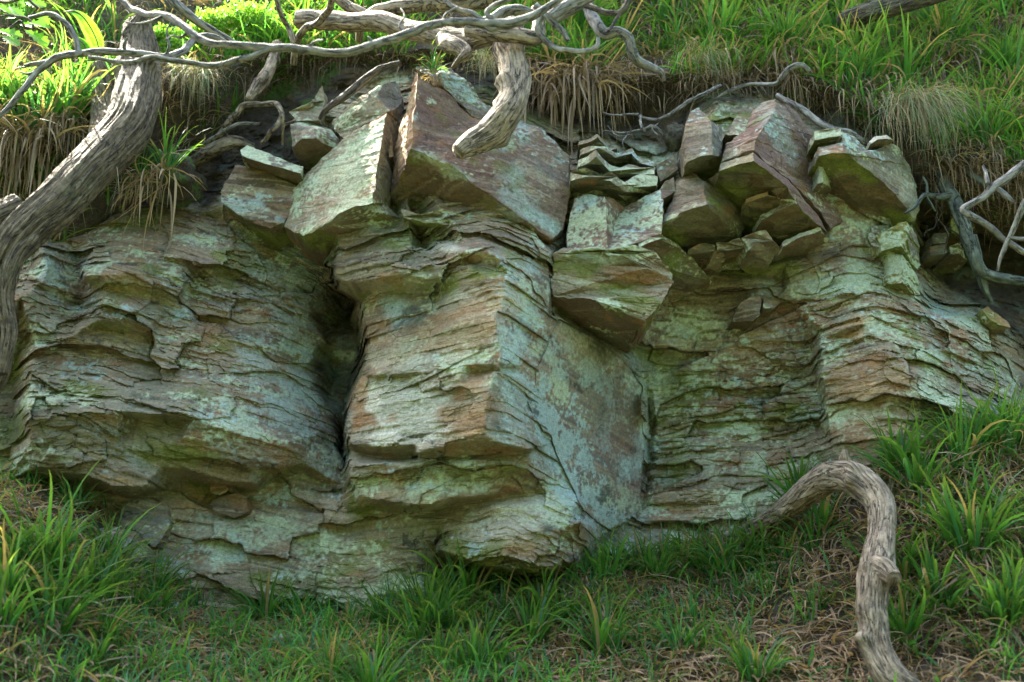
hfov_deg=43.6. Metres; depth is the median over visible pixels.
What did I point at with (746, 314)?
rock block
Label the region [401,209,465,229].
rock block
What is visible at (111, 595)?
grass tussock
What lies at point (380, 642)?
grass tussock
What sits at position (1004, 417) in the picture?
grass tussock
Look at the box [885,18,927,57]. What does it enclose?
grass tussock
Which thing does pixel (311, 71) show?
fine roots
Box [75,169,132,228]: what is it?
hair grass
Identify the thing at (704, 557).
grass tussock
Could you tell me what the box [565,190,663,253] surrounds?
rock block
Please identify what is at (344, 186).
rock block
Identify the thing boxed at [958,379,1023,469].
grass tussock
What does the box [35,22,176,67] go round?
bilberry bush
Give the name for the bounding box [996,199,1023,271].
dead branch
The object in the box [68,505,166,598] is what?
grass tussock
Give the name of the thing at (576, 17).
grass tussock
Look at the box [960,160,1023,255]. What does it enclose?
dead branch
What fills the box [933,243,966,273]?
rough rock block
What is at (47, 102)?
grass tussock
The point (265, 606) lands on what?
grass tussock
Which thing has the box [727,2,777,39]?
grass tussock
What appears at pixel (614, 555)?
grass tussock
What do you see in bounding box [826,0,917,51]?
grass tussock
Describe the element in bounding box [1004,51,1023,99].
grass tussock
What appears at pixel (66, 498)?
grass tussock
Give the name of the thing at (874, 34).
grass tussock
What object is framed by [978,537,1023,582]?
grass tussock
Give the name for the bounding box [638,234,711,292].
rock block
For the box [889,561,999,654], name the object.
grass tussock
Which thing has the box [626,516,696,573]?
grass tussock
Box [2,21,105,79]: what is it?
grass tussock
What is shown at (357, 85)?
exposed root
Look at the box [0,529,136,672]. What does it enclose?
grass tussock
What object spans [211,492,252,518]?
rock block
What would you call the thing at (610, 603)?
grass tussock
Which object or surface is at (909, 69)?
grass tussock
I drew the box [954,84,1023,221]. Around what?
grass tussock
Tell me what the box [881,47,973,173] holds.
grass tussock
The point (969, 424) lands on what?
grass tussock
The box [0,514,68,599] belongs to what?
grass tussock
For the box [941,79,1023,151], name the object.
grass tussock
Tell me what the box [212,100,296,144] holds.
exposed root
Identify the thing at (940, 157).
dead leaf fringe
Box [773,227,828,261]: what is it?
rock block
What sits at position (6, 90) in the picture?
grass tussock
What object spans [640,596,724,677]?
grass tussock
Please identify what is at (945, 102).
grass tussock
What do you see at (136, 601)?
grass tussock
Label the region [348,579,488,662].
grass tussock
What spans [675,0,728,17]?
grass tussock
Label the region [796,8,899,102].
grass tussock
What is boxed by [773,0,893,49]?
grass tussock
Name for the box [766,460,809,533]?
grass tussock
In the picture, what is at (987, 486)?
grass tussock
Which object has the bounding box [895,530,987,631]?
grass tussock
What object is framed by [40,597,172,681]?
grass tussock
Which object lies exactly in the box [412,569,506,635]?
grass tussock
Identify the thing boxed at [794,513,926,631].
grass tussock
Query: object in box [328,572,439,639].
grass tussock
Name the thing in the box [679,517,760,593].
grass tussock
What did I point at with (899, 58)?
grass tussock
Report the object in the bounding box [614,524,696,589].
grass tussock
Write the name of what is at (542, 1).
grass tussock
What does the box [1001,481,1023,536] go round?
grass tussock
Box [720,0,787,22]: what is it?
grass tussock
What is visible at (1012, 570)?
grass tussock
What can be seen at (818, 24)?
grass tussock
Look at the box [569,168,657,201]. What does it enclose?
rock block
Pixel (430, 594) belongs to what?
grass tussock
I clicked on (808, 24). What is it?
grass tussock
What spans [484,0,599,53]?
dead branch
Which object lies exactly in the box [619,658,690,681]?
grass tussock
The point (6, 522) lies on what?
grass tussock
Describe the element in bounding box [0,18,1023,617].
cliff
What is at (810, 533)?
grass tussock
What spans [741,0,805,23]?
grass tussock
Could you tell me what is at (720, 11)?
grass tussock
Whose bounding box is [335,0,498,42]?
exposed root
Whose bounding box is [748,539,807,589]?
grass tussock
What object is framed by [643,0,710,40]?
grass tussock
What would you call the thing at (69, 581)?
grass tussock
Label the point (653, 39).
grass tussock
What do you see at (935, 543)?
grass tussock
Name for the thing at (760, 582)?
grass tussock
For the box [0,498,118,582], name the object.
grass tussock
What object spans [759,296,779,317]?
rock block
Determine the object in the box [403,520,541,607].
grass tussock
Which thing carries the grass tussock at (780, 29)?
on the hillside
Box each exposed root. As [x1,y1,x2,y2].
[190,135,254,167]
[200,122,259,147]
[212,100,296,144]
[245,40,281,100]
[294,9,531,158]
[318,60,400,119]
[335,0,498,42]
[464,5,545,45]
[583,1,665,80]
[638,84,721,120]
[714,62,810,99]
[775,93,862,142]
[904,164,1023,302]
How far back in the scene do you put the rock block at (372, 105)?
6.53 m
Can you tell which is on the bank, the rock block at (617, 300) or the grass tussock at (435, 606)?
the grass tussock at (435, 606)
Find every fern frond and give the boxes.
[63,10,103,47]
[70,35,90,49]
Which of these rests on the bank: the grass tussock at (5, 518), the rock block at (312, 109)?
the grass tussock at (5, 518)
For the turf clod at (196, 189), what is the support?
on the cliff
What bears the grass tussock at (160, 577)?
on the bank
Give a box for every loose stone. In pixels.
[210,483,233,495]
[865,135,892,149]
[974,307,1009,334]
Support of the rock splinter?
on the rock block at (344, 186)
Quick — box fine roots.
[0,26,1023,219]
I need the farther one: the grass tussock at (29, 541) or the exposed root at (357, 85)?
the exposed root at (357, 85)
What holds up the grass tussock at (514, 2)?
on the hillside
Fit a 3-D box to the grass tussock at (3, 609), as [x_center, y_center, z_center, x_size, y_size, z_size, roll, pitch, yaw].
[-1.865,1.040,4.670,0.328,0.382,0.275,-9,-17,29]
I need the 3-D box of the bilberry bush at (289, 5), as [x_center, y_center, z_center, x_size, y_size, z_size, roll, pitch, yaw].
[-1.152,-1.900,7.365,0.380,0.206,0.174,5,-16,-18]
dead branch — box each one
[0,11,226,118]
[88,0,563,68]
[167,0,234,40]
[274,0,334,64]
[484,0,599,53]
[584,0,631,31]
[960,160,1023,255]
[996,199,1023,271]
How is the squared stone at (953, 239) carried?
on the hillside
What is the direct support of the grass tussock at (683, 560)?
on the bank
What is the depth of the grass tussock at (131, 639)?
4.91 m
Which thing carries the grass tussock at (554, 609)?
on the bank
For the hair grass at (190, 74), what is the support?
on the hillside
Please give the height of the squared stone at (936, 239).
0.081 m
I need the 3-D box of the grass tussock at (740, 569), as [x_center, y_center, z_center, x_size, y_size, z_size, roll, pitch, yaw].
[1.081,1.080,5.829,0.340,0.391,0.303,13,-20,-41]
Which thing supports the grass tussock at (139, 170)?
on the turf clod at (196, 189)
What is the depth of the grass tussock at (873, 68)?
6.73 m
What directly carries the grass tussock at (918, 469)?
on the bank
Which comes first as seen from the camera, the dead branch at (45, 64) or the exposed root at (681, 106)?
the dead branch at (45, 64)
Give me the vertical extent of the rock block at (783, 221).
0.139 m
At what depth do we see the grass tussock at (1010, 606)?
4.85 m
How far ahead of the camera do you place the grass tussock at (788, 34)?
6.92 m
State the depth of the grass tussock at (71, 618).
4.76 m
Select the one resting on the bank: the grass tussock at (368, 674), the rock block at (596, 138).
the grass tussock at (368, 674)
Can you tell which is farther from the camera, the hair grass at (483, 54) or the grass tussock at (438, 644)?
the hair grass at (483, 54)
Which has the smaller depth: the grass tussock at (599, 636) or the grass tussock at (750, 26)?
the grass tussock at (599, 636)
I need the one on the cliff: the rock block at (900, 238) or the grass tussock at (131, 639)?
the rock block at (900, 238)
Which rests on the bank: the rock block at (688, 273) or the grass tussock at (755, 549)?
the grass tussock at (755, 549)
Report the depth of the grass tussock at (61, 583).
4.85 m
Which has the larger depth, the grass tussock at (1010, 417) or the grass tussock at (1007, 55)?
the grass tussock at (1007, 55)
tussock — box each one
[0,0,71,48]
[0,28,118,180]
[0,45,48,141]
[0,45,84,193]
[0,56,85,227]
[0,59,104,212]
[0,455,126,617]
[0,468,31,534]
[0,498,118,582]
[0,501,19,559]
[0,504,14,534]
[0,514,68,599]
[0,514,69,570]
[0,518,103,599]
[0,520,89,635]
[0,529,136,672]
[0,547,86,665]
[0,552,39,598]
[0,589,61,629]
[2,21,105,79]
[2,501,199,639]
[2,523,149,609]
[4,186,88,298]
[5,543,141,668]
[6,110,49,165]
[14,558,100,634]
[25,549,92,627]
[39,469,115,526]
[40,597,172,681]
[41,557,93,604]
[48,0,121,63]
[59,586,153,650]
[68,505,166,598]
[73,538,183,624]
[74,0,160,48]
[80,596,146,653]
[81,506,167,590]
[95,614,169,668]
[95,664,134,681]
[96,587,135,628]
[105,146,182,227]
[110,105,210,252]
[113,559,177,620]
[122,537,218,619]
[130,564,200,630]
[137,623,226,670]
[138,662,205,681]
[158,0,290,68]
[162,51,207,104]
[196,0,225,12]
[205,560,319,625]
[206,612,275,657]
[229,661,326,681]
[241,639,306,679]
[251,575,348,616]
[260,658,335,681]
[271,617,382,681]
[301,620,454,681]
[306,610,433,680]
[320,0,388,63]
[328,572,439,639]
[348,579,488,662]
[361,556,495,647]
[367,556,488,630]
[392,612,483,672]
[396,583,483,645]
[401,41,455,94]
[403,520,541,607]
[406,594,479,650]
[409,579,481,619]
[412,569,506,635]
[417,600,546,676]
[438,596,527,651]
[444,565,538,636]
[464,577,591,665]
[466,582,491,615]
[479,0,547,51]
[481,0,523,67]
[481,554,587,662]
[489,657,542,681]
[490,27,658,141]
[497,582,560,624]
[499,580,525,612]
[503,592,571,634]
[524,0,564,23]
[525,18,650,160]
[526,575,598,630]
[531,576,684,677]
[537,574,621,636]
[540,0,629,43]
[549,579,645,620]
[552,0,617,58]
[568,516,664,619]
[581,0,655,59]
[582,538,650,594]
[591,524,685,592]
[604,20,627,54]
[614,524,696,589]
[618,632,688,681]
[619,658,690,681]
[621,0,715,60]
[624,540,703,601]
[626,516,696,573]
[634,12,706,57]
[634,28,683,60]
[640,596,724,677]
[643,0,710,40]
[643,519,707,557]
[647,24,694,61]
[648,555,683,593]
[651,0,760,89]
[655,515,773,600]
[655,531,717,583]
[658,0,702,30]
[660,606,727,681]
[666,0,759,67]
[668,517,781,597]
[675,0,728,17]
[676,522,726,580]
[677,573,742,626]
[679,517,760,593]
[689,13,757,95]
[694,617,819,681]
[696,0,748,45]
[703,0,766,36]
[704,0,744,13]
[708,546,757,579]
[712,525,796,578]
[714,533,769,585]
[719,0,839,107]
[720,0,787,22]
[720,503,784,570]
[724,0,849,100]
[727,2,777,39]
[735,524,794,576]
[736,2,827,103]
[738,535,775,585]
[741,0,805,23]
[742,0,816,23]
[743,564,773,596]
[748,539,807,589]
[749,446,844,536]
[749,518,826,589]
[758,504,858,590]
[762,492,848,564]
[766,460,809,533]
[768,0,837,48]
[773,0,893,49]
[783,16,843,111]
[788,583,841,623]
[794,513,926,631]
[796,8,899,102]
[796,20,902,131]
[808,2,839,62]
[814,0,942,140]
[818,1,957,154]
[821,10,895,76]
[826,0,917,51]
[831,0,868,17]
[833,405,985,527]
[833,569,959,667]
[838,40,902,140]
[839,400,952,512]
[846,516,971,622]
[855,21,945,92]
[858,0,900,51]
[864,20,915,83]
[871,18,932,70]
[877,379,1023,502]
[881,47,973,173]
[882,453,972,499]
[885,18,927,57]
[887,27,959,89]
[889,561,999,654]
[890,581,949,638]
[891,10,992,87]
[891,619,953,667]
[895,0,998,75]
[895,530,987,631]
[896,461,1023,630]
[898,8,934,40]
[900,76,974,139]
[901,0,968,51]
[907,502,975,565]
[917,404,1023,468]
[918,361,1023,496]
[928,78,1023,188]
[929,9,995,77]
[932,49,1023,188]
[936,552,1023,667]
[938,562,975,601]
[938,599,1021,665]
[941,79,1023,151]
[942,455,1008,510]
[943,487,1023,577]
[945,12,1023,103]
[947,569,1023,649]
[950,384,1023,488]
[952,1,997,22]
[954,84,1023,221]
[955,479,1023,548]
[958,59,1023,130]
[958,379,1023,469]
[960,520,995,567]
[961,464,1023,541]
[963,14,1023,91]
[970,19,1023,56]
[970,474,1023,540]
[971,0,1022,35]
[971,545,1023,640]
[972,0,1023,33]
[973,22,1023,86]
[974,72,1023,127]
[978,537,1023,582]
[982,530,1023,564]
[986,0,1023,22]
[989,25,1023,52]
[1001,104,1023,185]
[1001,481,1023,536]
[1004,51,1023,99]
[1005,546,1022,572]
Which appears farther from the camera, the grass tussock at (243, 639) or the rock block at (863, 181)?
the rock block at (863, 181)
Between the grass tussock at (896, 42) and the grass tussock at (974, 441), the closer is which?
the grass tussock at (974, 441)
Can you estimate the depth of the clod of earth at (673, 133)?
6.55 m
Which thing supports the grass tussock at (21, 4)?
on the hillside
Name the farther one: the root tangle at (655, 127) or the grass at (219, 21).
the grass at (219, 21)
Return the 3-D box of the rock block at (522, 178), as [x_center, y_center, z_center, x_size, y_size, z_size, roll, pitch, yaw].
[-0.152,-0.832,6.404,0.894,0.822,1.054,0,-15,0]
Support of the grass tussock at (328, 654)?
on the bank
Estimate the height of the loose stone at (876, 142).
0.072 m
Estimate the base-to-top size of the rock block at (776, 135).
0.690 m
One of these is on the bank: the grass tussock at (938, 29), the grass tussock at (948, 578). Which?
the grass tussock at (948, 578)
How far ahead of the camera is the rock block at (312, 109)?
6.67 m
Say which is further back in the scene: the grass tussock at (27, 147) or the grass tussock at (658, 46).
the grass tussock at (658, 46)
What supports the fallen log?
on the hillside
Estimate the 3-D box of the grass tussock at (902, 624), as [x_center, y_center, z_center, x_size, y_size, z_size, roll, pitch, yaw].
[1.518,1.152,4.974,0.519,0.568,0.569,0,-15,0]
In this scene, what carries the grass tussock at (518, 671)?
on the bank
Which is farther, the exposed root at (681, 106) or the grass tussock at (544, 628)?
the exposed root at (681, 106)
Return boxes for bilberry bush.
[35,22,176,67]
[281,0,341,15]
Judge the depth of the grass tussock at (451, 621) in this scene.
5.45 m
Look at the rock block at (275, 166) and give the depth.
6.42 m
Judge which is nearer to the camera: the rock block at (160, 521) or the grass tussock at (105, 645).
the grass tussock at (105, 645)
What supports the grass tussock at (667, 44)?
on the hillside
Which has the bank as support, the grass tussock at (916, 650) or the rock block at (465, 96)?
the grass tussock at (916, 650)
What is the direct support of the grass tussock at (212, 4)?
on the hillside
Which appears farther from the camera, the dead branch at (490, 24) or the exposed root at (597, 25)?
the exposed root at (597, 25)
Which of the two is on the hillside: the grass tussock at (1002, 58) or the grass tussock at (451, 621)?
the grass tussock at (1002, 58)
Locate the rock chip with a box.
[274,633,295,643]
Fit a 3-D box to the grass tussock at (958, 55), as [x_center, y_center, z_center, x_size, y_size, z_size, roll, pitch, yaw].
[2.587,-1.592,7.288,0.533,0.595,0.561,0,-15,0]
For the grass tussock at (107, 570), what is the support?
on the bank
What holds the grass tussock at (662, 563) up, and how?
on the bank
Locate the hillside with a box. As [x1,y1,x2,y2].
[0,0,1023,240]
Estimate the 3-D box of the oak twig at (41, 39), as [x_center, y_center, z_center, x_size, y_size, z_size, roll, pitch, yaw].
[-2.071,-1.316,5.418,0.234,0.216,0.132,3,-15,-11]
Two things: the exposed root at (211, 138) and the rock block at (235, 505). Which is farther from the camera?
the exposed root at (211, 138)
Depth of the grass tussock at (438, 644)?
5.25 m
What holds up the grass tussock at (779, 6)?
on the hillside
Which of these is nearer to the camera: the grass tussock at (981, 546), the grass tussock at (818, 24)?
the grass tussock at (981, 546)
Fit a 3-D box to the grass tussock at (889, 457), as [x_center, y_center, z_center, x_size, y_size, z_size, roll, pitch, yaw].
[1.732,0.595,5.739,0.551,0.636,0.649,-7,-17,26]
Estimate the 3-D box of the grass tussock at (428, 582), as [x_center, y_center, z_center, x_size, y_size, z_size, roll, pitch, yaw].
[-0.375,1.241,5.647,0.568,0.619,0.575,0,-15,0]
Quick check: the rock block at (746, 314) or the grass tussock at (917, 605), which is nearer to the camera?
the grass tussock at (917, 605)
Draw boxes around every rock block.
[100,526,156,563]
[120,498,172,548]
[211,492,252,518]
[221,165,295,246]
[240,145,304,185]
[284,113,400,266]
[289,86,327,126]
[290,122,339,170]
[333,81,403,139]
[390,72,570,243]
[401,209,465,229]
[416,65,491,117]
[552,245,672,279]
[552,251,673,352]
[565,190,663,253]
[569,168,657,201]
[577,134,616,159]
[577,150,654,180]
[579,142,653,166]
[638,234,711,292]
[655,154,677,189]
[659,177,674,206]
[661,172,744,252]
[677,108,722,181]
[687,243,724,269]
[707,153,826,234]
[710,238,743,270]
[721,99,842,232]
[721,111,748,150]
[726,294,760,330]
[736,230,779,273]
[740,192,779,235]
[752,194,810,246]
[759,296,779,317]
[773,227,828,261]
[806,128,841,155]
[808,132,919,225]
[812,166,830,194]
[869,221,920,271]
[879,252,919,295]
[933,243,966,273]
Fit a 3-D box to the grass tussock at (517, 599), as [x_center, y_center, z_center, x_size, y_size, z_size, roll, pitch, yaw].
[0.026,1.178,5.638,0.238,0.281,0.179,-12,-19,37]
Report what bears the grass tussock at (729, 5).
on the hillside
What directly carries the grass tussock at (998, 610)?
on the bank
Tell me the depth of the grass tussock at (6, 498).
5.24 m
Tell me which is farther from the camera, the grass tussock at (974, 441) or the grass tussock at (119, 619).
the grass tussock at (974, 441)
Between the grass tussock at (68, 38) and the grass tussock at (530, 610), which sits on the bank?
the grass tussock at (530, 610)
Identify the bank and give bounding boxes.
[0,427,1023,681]
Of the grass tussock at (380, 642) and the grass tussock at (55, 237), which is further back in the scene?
the grass tussock at (55, 237)
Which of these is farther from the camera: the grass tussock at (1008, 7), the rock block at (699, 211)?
the grass tussock at (1008, 7)
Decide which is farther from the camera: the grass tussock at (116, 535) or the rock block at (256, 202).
the rock block at (256, 202)
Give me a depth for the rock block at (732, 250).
6.26 m
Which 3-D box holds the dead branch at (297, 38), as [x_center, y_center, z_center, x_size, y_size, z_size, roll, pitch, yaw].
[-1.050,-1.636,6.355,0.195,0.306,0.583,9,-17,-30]
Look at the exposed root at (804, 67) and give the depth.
6.60 m
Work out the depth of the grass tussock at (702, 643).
5.18 m
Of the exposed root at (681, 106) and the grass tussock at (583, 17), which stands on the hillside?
the grass tussock at (583, 17)
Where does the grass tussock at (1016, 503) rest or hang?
on the bank
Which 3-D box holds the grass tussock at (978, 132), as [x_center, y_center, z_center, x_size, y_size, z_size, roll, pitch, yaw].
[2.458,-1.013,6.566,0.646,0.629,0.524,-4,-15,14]
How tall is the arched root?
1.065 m
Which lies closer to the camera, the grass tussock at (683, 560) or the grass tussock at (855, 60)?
the grass tussock at (683, 560)
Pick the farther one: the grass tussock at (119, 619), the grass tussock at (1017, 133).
the grass tussock at (1017, 133)
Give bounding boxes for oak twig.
[0,0,49,24]
[0,14,49,46]
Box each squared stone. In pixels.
[919,233,946,256]
[919,244,946,267]
[938,217,974,249]
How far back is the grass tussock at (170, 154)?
6.11 m
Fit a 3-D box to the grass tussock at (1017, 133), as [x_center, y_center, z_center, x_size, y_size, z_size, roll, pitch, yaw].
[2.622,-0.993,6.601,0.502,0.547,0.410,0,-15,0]
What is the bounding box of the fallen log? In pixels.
[837,0,947,30]
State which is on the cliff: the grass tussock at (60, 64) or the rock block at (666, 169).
the rock block at (666, 169)
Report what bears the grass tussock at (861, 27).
on the hillside
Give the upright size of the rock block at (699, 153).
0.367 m
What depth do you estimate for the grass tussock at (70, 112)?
6.38 m
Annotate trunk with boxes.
[0,6,161,392]
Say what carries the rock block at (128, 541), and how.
on the bank
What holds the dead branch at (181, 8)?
attached to the cliff
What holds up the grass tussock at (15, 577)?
on the bank
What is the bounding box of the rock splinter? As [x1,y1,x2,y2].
[389,133,394,163]
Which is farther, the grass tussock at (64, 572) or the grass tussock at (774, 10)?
the grass tussock at (774, 10)
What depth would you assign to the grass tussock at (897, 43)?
7.19 m
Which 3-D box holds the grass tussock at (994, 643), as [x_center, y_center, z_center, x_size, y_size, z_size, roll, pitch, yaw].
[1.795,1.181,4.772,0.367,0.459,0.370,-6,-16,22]
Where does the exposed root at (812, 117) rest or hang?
on the rock block at (863, 181)
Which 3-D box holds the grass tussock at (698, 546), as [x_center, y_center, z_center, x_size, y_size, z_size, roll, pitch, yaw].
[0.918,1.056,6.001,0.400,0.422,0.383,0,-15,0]
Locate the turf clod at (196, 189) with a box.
[121,149,208,207]
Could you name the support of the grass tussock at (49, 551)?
on the bank
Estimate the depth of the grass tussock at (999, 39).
7.28 m
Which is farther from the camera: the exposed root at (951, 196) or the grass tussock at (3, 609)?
the exposed root at (951, 196)
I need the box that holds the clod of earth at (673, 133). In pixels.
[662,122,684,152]
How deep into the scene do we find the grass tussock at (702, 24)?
7.07 m
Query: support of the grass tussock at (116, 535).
on the bank
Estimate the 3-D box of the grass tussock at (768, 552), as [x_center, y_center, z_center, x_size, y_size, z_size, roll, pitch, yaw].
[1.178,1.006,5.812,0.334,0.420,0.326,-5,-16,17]
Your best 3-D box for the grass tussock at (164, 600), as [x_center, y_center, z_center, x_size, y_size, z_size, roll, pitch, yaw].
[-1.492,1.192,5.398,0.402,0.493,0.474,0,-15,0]
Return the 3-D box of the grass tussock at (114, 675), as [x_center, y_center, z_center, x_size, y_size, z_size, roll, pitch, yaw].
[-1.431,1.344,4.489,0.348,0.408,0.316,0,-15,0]
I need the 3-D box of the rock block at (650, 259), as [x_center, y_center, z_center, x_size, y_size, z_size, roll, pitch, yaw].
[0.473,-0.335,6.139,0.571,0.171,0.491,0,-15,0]
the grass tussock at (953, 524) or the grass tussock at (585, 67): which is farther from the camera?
the grass tussock at (585, 67)
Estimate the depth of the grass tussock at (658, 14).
7.23 m
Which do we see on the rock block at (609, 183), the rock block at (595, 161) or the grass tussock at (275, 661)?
the rock block at (595, 161)
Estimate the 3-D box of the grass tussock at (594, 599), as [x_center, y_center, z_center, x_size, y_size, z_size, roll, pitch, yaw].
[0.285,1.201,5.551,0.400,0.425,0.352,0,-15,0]
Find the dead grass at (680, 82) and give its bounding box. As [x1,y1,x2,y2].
[0,0,1023,253]
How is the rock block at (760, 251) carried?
on the cliff
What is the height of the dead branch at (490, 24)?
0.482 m
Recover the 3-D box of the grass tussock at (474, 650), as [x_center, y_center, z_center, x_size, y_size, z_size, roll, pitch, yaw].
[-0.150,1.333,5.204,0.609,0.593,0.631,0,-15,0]
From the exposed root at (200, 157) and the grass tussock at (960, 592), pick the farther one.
the exposed root at (200, 157)
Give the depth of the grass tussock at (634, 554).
5.90 m
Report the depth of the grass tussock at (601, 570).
5.67 m
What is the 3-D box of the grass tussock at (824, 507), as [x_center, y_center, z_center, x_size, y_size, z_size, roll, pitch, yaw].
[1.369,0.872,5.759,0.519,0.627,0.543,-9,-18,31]
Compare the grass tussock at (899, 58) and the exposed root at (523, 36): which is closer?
the exposed root at (523, 36)
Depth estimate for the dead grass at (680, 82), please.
6.84 m
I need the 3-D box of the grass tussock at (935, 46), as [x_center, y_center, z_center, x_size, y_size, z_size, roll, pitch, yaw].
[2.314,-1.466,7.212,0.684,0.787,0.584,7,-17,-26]
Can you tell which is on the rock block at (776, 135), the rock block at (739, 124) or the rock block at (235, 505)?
the rock block at (739, 124)
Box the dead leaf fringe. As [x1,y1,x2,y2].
[0,33,1023,218]
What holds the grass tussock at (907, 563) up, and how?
on the bank
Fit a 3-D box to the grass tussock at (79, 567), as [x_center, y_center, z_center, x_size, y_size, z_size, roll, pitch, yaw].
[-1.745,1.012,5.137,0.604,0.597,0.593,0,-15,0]
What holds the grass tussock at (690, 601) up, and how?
on the bank
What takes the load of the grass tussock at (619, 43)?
on the hillside
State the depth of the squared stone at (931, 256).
6.76 m
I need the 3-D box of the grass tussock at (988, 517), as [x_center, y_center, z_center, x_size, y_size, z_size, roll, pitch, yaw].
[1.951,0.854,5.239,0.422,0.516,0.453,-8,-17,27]
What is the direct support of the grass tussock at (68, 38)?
on the hillside
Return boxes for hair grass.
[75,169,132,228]
[158,49,249,118]
[460,46,535,88]
[663,35,747,95]
[844,65,1020,172]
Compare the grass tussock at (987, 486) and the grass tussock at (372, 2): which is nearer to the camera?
the grass tussock at (987, 486)
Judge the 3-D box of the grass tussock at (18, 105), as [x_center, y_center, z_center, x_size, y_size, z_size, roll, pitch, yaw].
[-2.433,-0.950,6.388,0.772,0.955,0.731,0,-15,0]
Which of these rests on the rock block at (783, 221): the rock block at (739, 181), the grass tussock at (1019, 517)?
the rock block at (739, 181)
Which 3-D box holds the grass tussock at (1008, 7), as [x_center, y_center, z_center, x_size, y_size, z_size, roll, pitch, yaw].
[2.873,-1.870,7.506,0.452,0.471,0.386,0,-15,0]
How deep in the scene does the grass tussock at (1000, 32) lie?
7.25 m
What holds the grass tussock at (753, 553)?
on the bank
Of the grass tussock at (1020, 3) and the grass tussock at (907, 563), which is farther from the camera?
the grass tussock at (1020, 3)
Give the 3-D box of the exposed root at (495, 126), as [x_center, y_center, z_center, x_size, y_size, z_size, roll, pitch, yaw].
[-0.477,-1.235,6.211,1.410,1.155,0.455,-13,-20,40]
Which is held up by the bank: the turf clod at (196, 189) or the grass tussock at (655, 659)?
the grass tussock at (655, 659)
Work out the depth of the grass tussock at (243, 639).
5.34 m
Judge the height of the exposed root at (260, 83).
0.421 m
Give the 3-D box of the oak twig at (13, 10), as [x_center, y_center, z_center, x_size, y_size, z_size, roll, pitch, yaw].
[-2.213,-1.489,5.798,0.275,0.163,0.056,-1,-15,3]
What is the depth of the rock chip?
5.39 m
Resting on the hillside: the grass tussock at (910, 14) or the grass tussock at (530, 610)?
the grass tussock at (910, 14)
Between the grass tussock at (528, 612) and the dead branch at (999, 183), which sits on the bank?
the grass tussock at (528, 612)
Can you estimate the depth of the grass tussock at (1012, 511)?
5.28 m
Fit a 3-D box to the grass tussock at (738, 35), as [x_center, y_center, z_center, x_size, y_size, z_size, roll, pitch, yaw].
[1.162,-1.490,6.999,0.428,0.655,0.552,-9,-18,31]
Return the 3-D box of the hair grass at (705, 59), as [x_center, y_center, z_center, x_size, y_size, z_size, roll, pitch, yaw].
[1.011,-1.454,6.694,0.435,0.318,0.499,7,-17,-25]
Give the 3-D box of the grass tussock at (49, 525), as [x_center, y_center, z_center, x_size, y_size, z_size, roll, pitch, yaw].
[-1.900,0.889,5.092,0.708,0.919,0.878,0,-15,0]
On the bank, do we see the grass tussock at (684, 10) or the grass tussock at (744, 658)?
the grass tussock at (744, 658)
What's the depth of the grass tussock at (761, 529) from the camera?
5.82 m
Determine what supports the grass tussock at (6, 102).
on the hillside
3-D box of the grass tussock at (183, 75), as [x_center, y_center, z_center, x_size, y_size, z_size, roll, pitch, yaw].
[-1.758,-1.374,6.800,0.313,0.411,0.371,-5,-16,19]
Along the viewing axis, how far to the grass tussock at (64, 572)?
5.00 m
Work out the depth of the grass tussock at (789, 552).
5.66 m
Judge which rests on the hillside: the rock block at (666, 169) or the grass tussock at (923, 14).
the grass tussock at (923, 14)
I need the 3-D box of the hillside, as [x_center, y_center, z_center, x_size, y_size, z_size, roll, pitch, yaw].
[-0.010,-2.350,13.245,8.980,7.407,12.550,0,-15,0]
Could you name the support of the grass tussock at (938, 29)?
on the hillside
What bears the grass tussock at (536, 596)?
on the bank
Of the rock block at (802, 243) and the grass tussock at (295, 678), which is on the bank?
the grass tussock at (295, 678)
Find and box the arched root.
[733,450,921,681]
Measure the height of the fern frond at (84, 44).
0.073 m
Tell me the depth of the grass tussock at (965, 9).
7.55 m
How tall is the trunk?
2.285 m
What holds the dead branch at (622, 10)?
attached to the exposed root at (597, 25)
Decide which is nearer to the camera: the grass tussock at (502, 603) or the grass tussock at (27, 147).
the grass tussock at (502, 603)
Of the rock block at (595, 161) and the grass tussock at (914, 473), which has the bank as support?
the grass tussock at (914, 473)
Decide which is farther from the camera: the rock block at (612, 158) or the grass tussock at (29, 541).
the rock block at (612, 158)
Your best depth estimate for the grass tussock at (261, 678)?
4.74 m
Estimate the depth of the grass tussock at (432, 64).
6.25 m
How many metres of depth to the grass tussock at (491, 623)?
5.41 m
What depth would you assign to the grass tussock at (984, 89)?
6.76 m
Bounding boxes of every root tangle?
[603,112,663,151]
[924,189,962,252]
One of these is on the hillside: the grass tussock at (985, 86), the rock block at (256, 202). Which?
the grass tussock at (985, 86)

